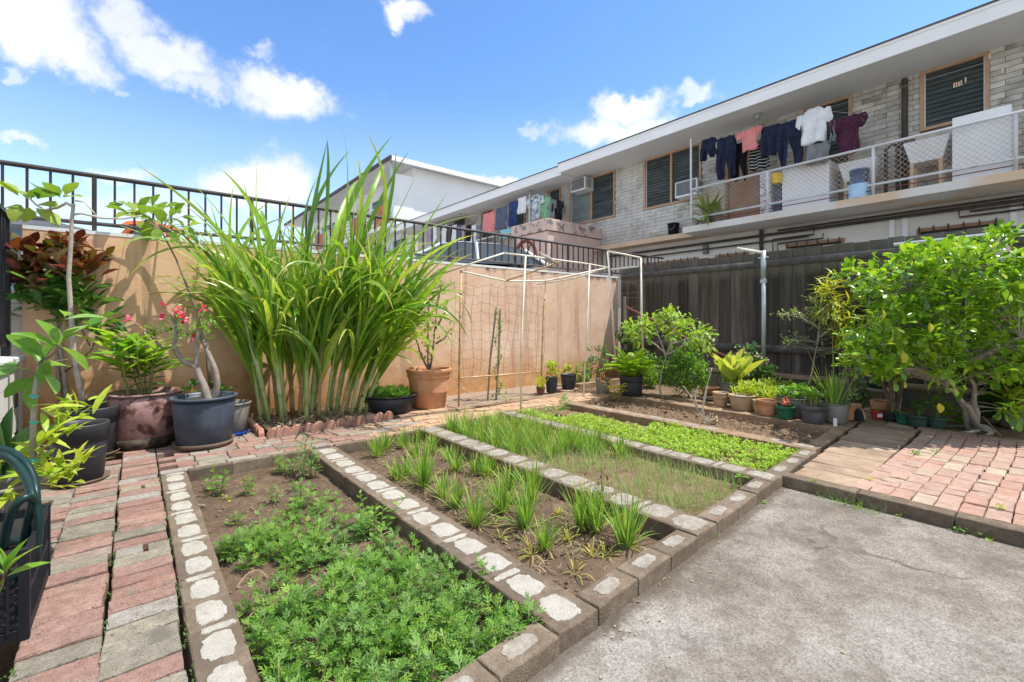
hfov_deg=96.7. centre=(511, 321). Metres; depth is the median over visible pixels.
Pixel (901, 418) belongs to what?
potted plant
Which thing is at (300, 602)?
mugwort patch
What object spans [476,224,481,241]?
shirt
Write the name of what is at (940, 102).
window
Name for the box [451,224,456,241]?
shirt
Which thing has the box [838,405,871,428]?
garden kerb
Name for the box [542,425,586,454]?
chive clump
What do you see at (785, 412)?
potted plant
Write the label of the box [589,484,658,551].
chive clump
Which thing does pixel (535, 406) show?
bed edging
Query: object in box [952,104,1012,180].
washing machine
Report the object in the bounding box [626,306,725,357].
iron pipe
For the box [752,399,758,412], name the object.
flower pot
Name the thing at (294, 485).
weed plant
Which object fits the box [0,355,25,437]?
block wall
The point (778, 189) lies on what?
carton stack
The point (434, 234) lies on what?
shirt
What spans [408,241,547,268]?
parked car
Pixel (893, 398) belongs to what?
bush
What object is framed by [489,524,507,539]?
chive stub
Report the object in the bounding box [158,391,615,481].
cross path
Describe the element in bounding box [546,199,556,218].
shirt
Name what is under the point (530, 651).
garden kerb
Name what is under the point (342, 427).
path edging
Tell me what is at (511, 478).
chive clump
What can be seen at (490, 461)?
chive clump
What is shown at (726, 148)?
trousers
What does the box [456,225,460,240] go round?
shirt
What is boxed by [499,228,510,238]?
towel
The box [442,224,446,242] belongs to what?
shirt
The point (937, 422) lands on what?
potted plant
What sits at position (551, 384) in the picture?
potted plant
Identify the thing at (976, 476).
brick terrace
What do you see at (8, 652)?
garden ground
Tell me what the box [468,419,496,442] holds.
chive clump
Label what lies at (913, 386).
ledge beam
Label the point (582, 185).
air conditioner
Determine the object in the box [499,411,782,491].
garden kerb
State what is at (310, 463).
weed plant
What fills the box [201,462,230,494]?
weed plant
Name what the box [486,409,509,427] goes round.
chive clump
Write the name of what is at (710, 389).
flower pot
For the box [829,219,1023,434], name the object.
bush
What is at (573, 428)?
chive clump
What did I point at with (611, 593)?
garden kerb
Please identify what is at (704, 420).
dead plant
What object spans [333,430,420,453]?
bed edging
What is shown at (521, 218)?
window
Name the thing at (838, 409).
potted plant
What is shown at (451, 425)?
chive clump
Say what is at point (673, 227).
bucket
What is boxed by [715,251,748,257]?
window
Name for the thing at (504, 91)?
sky
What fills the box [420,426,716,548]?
garden kerb
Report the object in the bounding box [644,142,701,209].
window
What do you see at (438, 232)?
shirt
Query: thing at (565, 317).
garden wall
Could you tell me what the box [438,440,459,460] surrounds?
chive clump
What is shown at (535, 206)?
shirt
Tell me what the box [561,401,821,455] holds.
garden kerb
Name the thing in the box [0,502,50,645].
milk crate
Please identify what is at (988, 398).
shrub
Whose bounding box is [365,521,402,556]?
weed plant
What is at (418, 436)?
chive clump
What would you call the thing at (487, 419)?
chive clump
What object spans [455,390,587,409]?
path edging
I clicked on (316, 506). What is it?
weed plant
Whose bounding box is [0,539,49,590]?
bamboo sprig
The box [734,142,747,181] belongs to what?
trousers
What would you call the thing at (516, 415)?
chive clump
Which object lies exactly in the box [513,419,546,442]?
chive clump
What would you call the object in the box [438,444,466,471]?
chive clump
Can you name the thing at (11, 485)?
potted plant
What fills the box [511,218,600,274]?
pink block
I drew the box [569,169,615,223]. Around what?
window
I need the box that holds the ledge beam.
[698,367,989,395]
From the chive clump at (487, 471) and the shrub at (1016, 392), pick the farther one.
the shrub at (1016, 392)
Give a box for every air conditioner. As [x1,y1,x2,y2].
[571,176,593,194]
[675,177,704,200]
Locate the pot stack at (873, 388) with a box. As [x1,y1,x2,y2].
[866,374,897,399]
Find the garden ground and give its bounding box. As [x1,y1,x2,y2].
[0,431,916,681]
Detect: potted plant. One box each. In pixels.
[0,180,160,455]
[0,310,111,553]
[2,229,130,404]
[47,418,110,487]
[77,327,190,451]
[108,194,251,435]
[123,302,237,450]
[406,276,460,408]
[529,373,548,393]
[545,359,558,392]
[557,364,582,392]
[583,341,610,393]
[599,346,666,396]
[603,380,628,400]
[681,191,734,225]
[708,202,731,221]
[711,348,765,399]
[730,378,779,398]
[761,375,781,398]
[772,382,807,417]
[775,396,794,419]
[776,377,794,394]
[790,381,810,395]
[800,383,827,424]
[808,336,878,423]
[808,379,828,398]
[869,396,889,409]
[869,404,886,419]
[881,405,901,421]
[894,409,909,424]
[906,397,929,426]
[925,411,947,428]
[993,394,1023,429]
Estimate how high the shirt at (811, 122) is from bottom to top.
0.743 m
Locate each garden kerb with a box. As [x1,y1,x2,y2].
[161,472,260,681]
[309,446,597,653]
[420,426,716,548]
[442,621,558,681]
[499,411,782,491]
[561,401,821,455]
[575,530,697,625]
[589,390,852,435]
[696,478,772,534]
[766,448,816,475]
[809,428,845,452]
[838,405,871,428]
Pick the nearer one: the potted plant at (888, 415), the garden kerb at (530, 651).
the garden kerb at (530, 651)
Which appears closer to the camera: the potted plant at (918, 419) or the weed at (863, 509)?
the weed at (863, 509)
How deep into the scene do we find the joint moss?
1.71 m
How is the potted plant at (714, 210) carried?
on the apartment building at (899, 88)
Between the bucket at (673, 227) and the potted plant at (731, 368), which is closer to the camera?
the potted plant at (731, 368)
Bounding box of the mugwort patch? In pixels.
[212,477,545,681]
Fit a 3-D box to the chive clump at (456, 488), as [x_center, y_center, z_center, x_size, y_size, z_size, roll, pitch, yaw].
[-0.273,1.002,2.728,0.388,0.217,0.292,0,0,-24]
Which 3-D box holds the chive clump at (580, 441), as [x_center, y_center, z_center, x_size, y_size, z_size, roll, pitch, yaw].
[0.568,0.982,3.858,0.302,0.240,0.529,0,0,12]
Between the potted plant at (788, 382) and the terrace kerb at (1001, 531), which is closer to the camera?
the terrace kerb at (1001, 531)
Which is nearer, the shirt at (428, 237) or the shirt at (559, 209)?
the shirt at (559, 209)
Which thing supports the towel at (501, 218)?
hanging from the apartment building at (899, 88)
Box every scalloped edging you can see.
[247,417,255,428]
[252,423,264,436]
[266,424,302,437]
[303,419,335,431]
[336,415,365,426]
[366,411,393,422]
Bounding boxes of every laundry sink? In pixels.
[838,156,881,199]
[903,133,951,187]
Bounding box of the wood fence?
[620,225,1023,388]
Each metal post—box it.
[736,247,768,368]
[996,233,1006,363]
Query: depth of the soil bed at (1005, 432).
4.54 m
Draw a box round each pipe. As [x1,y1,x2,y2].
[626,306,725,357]
[884,143,902,192]
[893,229,1023,246]
[895,137,915,190]
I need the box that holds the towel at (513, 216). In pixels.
[508,201,518,225]
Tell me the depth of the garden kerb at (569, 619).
2.03 m
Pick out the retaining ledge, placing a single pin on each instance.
(909, 396)
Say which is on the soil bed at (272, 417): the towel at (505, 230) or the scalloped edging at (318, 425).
the scalloped edging at (318, 425)
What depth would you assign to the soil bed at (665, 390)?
6.88 m
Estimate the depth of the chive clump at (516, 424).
4.28 m
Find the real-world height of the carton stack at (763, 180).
0.940 m
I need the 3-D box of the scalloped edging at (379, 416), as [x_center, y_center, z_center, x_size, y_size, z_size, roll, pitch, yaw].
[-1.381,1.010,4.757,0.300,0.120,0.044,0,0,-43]
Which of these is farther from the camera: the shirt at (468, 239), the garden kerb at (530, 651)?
the shirt at (468, 239)
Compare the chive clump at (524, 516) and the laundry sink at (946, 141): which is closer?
the chive clump at (524, 516)
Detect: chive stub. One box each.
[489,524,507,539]
[518,532,544,564]
[552,505,563,519]
[557,520,580,546]
[561,546,594,583]
[576,537,603,557]
[598,540,625,559]
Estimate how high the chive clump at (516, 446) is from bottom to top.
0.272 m
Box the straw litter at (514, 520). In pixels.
[365,452,629,590]
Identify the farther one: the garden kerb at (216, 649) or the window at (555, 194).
the window at (555, 194)
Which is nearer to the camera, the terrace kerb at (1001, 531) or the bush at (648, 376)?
the terrace kerb at (1001, 531)
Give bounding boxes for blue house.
[11,219,91,288]
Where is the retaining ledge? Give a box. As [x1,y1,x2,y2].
[617,366,1023,415]
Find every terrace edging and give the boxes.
[917,427,977,437]
[978,434,1023,443]
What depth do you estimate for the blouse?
8.76 m
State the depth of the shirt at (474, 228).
18.63 m
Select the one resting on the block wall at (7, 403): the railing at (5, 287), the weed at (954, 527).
the railing at (5, 287)
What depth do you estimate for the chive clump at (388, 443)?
3.92 m
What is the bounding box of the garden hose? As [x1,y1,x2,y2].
[0,445,43,581]
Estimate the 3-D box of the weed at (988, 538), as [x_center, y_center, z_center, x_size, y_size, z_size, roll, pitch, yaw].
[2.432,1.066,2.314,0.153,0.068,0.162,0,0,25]
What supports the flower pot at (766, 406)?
on the garden kerb at (799, 424)
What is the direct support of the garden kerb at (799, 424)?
on the garden ground
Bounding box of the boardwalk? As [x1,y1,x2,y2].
[794,422,918,485]
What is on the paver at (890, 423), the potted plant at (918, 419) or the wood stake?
the potted plant at (918, 419)
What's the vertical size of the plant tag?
0.080 m
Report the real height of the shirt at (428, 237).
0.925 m
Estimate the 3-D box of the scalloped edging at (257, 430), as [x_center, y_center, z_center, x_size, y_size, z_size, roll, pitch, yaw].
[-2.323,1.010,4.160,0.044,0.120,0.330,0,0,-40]
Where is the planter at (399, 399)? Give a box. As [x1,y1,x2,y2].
[361,381,417,414]
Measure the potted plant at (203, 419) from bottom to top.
1.183 m
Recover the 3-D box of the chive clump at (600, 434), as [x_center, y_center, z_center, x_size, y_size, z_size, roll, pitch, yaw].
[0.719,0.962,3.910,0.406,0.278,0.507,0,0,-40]
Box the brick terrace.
[850,430,1023,526]
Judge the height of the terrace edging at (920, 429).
0.110 m
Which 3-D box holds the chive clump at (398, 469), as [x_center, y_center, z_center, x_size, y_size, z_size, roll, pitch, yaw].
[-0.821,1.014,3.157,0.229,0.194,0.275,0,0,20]
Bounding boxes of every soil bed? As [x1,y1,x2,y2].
[191,460,503,681]
[250,405,374,430]
[348,440,660,594]
[446,384,561,406]
[456,422,775,515]
[533,409,789,471]
[557,375,868,426]
[591,400,819,443]
[899,407,1023,439]
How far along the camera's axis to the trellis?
5.95 m
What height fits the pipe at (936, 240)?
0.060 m
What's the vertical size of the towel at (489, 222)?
0.811 m
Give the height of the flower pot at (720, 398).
0.168 m
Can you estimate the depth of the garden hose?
1.60 m
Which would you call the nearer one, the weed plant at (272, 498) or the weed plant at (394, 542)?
the weed plant at (394, 542)
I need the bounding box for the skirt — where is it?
[805,140,829,165]
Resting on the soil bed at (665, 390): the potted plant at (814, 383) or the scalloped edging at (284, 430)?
the potted plant at (814, 383)
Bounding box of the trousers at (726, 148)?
[716,134,736,179]
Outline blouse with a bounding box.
[829,111,867,156]
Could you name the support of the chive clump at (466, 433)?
on the soil bed at (579, 472)
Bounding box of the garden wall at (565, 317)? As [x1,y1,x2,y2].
[22,225,617,452]
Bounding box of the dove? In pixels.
[538,252,556,263]
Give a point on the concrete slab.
(874, 606)
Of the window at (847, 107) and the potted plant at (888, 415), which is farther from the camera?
the window at (847, 107)
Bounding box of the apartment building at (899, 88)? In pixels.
[391,0,1023,346]
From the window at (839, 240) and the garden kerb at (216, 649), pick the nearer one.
the garden kerb at (216, 649)
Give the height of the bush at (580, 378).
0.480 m
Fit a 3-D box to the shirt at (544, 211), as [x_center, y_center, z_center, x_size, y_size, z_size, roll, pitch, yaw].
[1.137,-3.838,15.370,0.167,0.808,0.593,0,0,-40]
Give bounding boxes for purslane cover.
[515,407,799,470]
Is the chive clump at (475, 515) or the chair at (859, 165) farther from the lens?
the chair at (859, 165)
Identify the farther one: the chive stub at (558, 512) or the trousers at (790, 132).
the trousers at (790, 132)
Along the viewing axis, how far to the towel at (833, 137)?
8.97 m
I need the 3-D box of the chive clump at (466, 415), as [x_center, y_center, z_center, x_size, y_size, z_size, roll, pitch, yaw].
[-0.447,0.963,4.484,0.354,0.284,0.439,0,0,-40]
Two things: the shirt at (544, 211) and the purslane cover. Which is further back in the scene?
the shirt at (544, 211)
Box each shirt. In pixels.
[426,226,430,244]
[433,227,436,244]
[436,224,441,243]
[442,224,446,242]
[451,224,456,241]
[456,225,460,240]
[461,225,465,240]
[466,225,470,241]
[471,224,476,241]
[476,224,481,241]
[526,194,544,220]
[540,196,550,218]
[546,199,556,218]
[551,200,563,219]
[736,125,761,153]
[749,143,769,171]
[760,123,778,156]
[795,106,832,145]
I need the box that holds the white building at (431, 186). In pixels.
[284,155,505,257]
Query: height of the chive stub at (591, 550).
0.082 m
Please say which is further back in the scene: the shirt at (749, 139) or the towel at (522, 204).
the towel at (522, 204)
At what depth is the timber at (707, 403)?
6.01 m
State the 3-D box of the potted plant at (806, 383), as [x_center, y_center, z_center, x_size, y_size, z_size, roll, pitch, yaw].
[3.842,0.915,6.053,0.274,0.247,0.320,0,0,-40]
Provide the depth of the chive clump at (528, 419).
4.39 m
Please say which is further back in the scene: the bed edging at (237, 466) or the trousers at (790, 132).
the trousers at (790, 132)
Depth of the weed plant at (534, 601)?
1.61 m
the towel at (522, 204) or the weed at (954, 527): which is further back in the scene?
the towel at (522, 204)
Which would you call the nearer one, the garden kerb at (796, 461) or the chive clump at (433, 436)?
the garden kerb at (796, 461)
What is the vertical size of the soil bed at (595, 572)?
0.028 m
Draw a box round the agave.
[0,407,52,474]
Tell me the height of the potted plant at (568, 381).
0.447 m
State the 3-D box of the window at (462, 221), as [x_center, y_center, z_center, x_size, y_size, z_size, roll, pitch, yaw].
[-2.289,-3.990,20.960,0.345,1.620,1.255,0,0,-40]
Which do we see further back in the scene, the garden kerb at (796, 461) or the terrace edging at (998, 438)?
the terrace edging at (998, 438)
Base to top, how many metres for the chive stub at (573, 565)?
0.118 m
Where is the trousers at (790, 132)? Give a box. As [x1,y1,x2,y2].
[776,119,802,166]
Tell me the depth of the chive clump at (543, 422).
4.24 m
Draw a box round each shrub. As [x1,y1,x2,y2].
[615,326,669,379]
[657,340,714,397]
[919,387,963,423]
[964,366,1023,419]
[978,339,1023,430]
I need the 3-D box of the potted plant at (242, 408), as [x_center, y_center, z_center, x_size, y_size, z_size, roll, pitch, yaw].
[-3.023,-0.053,4.121,1.291,2.146,0.467,0,0,3]
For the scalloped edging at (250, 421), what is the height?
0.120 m
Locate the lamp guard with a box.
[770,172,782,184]
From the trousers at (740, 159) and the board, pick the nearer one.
the board
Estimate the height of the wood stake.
1.226 m
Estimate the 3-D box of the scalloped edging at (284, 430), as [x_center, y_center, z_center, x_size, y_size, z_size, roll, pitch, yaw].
[-2.062,1.010,4.133,0.300,0.120,0.044,0,0,-43]
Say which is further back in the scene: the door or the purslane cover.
the door
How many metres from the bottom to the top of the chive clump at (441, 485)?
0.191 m
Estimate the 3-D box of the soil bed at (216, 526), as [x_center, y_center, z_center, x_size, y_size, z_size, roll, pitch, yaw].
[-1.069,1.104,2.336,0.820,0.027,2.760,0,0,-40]
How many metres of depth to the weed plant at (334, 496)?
2.80 m
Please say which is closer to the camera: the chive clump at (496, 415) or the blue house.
the chive clump at (496, 415)
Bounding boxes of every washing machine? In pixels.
[782,160,838,209]
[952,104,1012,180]
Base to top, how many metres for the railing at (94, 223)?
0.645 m
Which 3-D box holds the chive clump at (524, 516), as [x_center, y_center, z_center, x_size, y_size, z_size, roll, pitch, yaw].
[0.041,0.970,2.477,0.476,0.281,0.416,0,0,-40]
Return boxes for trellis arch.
[607,251,643,366]
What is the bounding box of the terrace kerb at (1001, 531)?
[780,472,1023,546]
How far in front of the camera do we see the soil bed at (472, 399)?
6.46 m
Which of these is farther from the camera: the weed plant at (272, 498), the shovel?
the shovel
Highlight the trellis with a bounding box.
[444,252,608,411]
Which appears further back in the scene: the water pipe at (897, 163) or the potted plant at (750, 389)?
the water pipe at (897, 163)
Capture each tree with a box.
[620,303,718,398]
[770,295,843,386]
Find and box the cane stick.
[982,416,1000,435]
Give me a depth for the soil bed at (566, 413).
4.12 m
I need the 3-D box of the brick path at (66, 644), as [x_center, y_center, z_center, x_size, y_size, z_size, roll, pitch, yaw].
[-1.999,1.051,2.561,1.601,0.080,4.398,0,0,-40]
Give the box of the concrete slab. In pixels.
[527,486,1023,681]
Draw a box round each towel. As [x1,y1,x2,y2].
[483,210,495,231]
[495,205,507,229]
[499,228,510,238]
[508,201,518,225]
[517,196,526,214]
[828,120,836,142]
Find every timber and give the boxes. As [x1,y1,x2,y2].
[575,376,646,388]
[642,392,801,418]
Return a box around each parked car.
[121,221,190,238]
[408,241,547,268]
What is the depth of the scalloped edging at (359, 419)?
4.53 m
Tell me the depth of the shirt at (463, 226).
19.28 m
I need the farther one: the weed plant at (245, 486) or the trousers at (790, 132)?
the trousers at (790, 132)
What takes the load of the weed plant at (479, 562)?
on the soil bed at (216, 526)
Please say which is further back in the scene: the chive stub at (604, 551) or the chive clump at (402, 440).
the chive clump at (402, 440)
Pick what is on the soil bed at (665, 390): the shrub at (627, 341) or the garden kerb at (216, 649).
the shrub at (627, 341)
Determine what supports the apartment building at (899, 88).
on the side yard
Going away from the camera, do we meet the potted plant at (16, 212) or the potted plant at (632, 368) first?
the potted plant at (16, 212)
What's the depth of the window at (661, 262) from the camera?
12.64 m
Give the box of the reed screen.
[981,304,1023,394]
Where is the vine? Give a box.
[487,307,513,400]
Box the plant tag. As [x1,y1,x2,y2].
[833,418,836,425]
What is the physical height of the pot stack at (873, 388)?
0.400 m
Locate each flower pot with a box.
[702,386,719,394]
[712,391,728,406]
[728,393,754,410]
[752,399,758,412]
[756,398,778,415]
[848,404,856,419]
[851,403,861,408]
[854,408,865,420]
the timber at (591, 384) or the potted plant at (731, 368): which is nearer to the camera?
the potted plant at (731, 368)
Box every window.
[372,201,382,209]
[393,239,403,257]
[453,217,465,240]
[481,209,492,242]
[510,201,525,238]
[548,187,560,200]
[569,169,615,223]
[642,256,698,265]
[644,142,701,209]
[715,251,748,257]
[786,237,844,248]
[803,94,852,164]
[917,218,1002,240]
[920,51,989,131]
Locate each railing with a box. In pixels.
[0,160,663,275]
[0,204,10,355]
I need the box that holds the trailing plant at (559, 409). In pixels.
[525,393,571,415]
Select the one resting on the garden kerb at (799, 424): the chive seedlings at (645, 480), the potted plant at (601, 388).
the potted plant at (601, 388)
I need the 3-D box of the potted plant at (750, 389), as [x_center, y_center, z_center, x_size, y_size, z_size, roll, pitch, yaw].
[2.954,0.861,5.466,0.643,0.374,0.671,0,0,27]
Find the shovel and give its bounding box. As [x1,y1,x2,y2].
[604,330,622,376]
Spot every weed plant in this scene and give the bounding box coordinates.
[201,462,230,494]
[236,475,258,495]
[264,483,283,502]
[272,454,300,473]
[288,479,298,492]
[291,433,322,477]
[304,500,326,514]
[323,516,365,546]
[324,491,342,501]
[354,490,404,537]
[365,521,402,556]
[466,552,496,596]
[514,591,542,624]
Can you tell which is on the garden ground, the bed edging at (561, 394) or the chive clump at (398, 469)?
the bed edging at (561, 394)
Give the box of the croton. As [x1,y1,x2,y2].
[805,268,875,402]
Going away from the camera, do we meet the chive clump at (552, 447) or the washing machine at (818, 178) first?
the chive clump at (552, 447)
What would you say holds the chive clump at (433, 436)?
on the soil bed at (595, 572)
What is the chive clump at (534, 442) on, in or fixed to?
on the soil bed at (579, 472)
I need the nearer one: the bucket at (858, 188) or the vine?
the vine
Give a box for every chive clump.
[357,430,391,457]
[369,430,397,450]
[382,454,411,481]
[383,440,441,487]
[389,424,414,448]
[391,453,418,481]
[401,433,435,457]
[409,424,426,442]
[419,434,439,455]
[421,470,454,498]
[423,430,443,446]
[431,471,489,508]
[435,477,506,531]
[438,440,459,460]
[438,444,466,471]
[439,409,466,432]
[449,405,479,435]
[453,416,483,441]
[461,449,486,474]
[462,413,502,436]
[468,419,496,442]
[471,409,496,426]
[474,462,525,513]
[477,422,513,449]
[477,450,500,476]
[480,453,502,472]
[481,418,510,443]
[483,479,570,532]
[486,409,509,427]
[488,410,514,435]
[490,426,534,454]
[490,459,528,491]
[499,455,557,503]
[500,408,523,429]
[500,422,533,445]
[502,416,524,436]
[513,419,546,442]
[514,513,568,559]
[516,410,542,429]
[518,429,552,453]
[522,414,567,439]
[525,420,560,447]
[536,433,565,459]
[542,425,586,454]
[547,420,583,442]
[549,473,621,535]
[561,419,588,438]
[564,421,593,451]
[568,478,635,533]
[576,426,612,457]
[577,419,616,450]
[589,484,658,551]
[599,433,646,458]
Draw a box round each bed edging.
[188,449,307,481]
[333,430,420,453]
[437,415,505,430]
[509,402,561,411]
[538,391,589,398]
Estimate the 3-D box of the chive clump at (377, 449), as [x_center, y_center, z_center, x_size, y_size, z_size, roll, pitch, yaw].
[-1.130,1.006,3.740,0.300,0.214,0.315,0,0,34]
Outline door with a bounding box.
[725,142,761,219]
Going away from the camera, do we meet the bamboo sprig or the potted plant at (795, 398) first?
the bamboo sprig
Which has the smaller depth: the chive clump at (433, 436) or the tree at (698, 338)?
the chive clump at (433, 436)
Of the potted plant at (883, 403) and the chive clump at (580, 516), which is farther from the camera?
the potted plant at (883, 403)
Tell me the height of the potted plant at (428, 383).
1.636 m
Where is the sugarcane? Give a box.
[111,124,475,425]
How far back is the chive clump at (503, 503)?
2.62 m
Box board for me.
[697,396,712,399]
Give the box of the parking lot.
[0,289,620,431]
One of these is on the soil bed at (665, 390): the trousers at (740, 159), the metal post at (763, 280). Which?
the metal post at (763, 280)
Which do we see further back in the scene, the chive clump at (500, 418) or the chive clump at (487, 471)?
the chive clump at (500, 418)
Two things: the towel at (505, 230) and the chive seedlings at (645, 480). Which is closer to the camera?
the chive seedlings at (645, 480)
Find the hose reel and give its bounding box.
[517,240,536,255]
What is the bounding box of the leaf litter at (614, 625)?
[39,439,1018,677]
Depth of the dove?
5.48 m
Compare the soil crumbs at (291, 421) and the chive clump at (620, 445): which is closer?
the chive clump at (620, 445)
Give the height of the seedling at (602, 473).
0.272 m
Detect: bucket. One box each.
[666,222,679,234]
[847,167,870,198]
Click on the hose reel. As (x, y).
(523, 242)
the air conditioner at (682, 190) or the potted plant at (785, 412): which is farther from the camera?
the air conditioner at (682, 190)
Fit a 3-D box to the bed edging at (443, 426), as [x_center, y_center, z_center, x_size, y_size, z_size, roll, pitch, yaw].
[-0.409,1.131,4.710,0.838,0.223,0.057,0,0,-40]
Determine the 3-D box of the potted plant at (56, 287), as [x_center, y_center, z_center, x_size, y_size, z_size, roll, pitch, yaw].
[-4.037,0.118,3.893,1.459,1.800,0.743,0,0,-5]
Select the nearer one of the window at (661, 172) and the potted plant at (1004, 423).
the potted plant at (1004, 423)
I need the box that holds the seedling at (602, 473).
[584,459,618,494]
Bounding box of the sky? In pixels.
[0,0,992,247]
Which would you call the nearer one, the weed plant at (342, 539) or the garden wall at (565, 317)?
the weed plant at (342, 539)
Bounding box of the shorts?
[700,137,716,160]
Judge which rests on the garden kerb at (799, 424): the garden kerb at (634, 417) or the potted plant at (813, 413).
the potted plant at (813, 413)
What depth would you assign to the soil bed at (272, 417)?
4.76 m
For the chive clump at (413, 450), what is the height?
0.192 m
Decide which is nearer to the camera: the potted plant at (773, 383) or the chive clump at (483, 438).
the chive clump at (483, 438)
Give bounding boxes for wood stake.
[623,297,627,355]
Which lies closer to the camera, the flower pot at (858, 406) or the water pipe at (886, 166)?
the flower pot at (858, 406)
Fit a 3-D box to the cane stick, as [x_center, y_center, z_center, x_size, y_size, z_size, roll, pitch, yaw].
[4.476,0.973,4.249,0.009,0.142,0.211,0,0,12]
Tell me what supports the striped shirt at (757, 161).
hanging from the apartment building at (899, 88)
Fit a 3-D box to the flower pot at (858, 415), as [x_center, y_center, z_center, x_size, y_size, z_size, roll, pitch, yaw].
[3.574,0.965,4.706,0.146,0.106,0.146,0,0,-40]
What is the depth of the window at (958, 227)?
8.32 m
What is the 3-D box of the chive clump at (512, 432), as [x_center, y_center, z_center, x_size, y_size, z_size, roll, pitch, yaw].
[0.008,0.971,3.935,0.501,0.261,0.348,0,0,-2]
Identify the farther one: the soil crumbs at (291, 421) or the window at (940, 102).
the window at (940, 102)
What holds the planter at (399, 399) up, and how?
on the cross path at (184, 461)
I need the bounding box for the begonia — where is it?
[734,341,779,383]
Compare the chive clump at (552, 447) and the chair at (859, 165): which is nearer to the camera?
the chive clump at (552, 447)
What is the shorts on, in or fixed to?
hanging from the apartment building at (899, 88)
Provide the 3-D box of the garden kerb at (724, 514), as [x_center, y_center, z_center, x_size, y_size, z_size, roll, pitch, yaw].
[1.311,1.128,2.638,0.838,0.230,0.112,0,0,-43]
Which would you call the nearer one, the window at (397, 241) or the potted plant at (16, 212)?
the potted plant at (16, 212)
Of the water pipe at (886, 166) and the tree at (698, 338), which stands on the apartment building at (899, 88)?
the water pipe at (886, 166)
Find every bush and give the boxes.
[572,362,590,381]
[642,367,658,388]
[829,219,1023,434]
[839,306,953,410]
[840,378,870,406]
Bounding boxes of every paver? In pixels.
[860,418,888,424]
[885,421,917,428]
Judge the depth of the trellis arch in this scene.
7.49 m
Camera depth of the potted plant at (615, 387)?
6.14 m
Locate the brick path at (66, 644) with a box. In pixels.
[2,425,266,681]
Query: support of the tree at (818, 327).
in the potted plant at (806, 383)
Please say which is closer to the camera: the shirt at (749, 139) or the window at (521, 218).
the shirt at (749, 139)
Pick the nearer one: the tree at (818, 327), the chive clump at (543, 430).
the chive clump at (543, 430)
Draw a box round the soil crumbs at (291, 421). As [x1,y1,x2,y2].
[260,408,375,430]
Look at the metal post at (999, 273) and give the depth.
4.95 m
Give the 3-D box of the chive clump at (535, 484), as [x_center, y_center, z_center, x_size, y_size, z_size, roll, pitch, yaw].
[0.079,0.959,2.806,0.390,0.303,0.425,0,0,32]
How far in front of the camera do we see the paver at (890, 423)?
4.50 m
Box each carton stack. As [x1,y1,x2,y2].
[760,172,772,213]
[773,183,781,211]
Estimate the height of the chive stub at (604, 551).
0.096 m
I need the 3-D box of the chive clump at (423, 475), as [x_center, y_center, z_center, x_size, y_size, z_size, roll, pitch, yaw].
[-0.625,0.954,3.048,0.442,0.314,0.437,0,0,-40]
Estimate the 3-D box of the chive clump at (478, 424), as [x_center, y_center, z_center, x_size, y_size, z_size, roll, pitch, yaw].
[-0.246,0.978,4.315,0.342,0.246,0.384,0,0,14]
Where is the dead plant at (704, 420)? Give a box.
[683,369,718,423]
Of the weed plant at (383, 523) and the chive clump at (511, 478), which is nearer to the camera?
the weed plant at (383, 523)
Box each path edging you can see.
[267,410,457,439]
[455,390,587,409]
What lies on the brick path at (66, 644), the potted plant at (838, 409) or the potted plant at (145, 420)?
the potted plant at (145, 420)
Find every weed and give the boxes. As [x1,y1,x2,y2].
[810,484,875,509]
[827,491,899,520]
[948,525,967,531]
[973,532,993,540]
[992,502,1006,509]
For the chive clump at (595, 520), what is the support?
on the soil bed at (595, 572)
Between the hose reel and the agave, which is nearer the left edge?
the agave
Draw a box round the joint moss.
[0,476,193,681]
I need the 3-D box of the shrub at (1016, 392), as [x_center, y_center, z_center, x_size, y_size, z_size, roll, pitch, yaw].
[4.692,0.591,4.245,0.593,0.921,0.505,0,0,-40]
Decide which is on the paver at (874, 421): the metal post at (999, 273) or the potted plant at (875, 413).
the potted plant at (875, 413)
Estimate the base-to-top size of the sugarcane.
2.926 m
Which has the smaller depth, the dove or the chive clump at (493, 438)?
the chive clump at (493, 438)
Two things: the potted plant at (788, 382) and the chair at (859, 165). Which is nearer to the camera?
the potted plant at (788, 382)
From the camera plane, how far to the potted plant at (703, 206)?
10.91 m
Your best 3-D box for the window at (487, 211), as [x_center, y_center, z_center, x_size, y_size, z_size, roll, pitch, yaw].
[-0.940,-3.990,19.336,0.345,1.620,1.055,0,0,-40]
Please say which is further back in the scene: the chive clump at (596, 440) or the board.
the board
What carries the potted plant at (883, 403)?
on the garden kerb at (853, 423)
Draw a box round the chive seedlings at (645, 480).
[501,424,746,515]
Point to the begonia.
(758, 371)

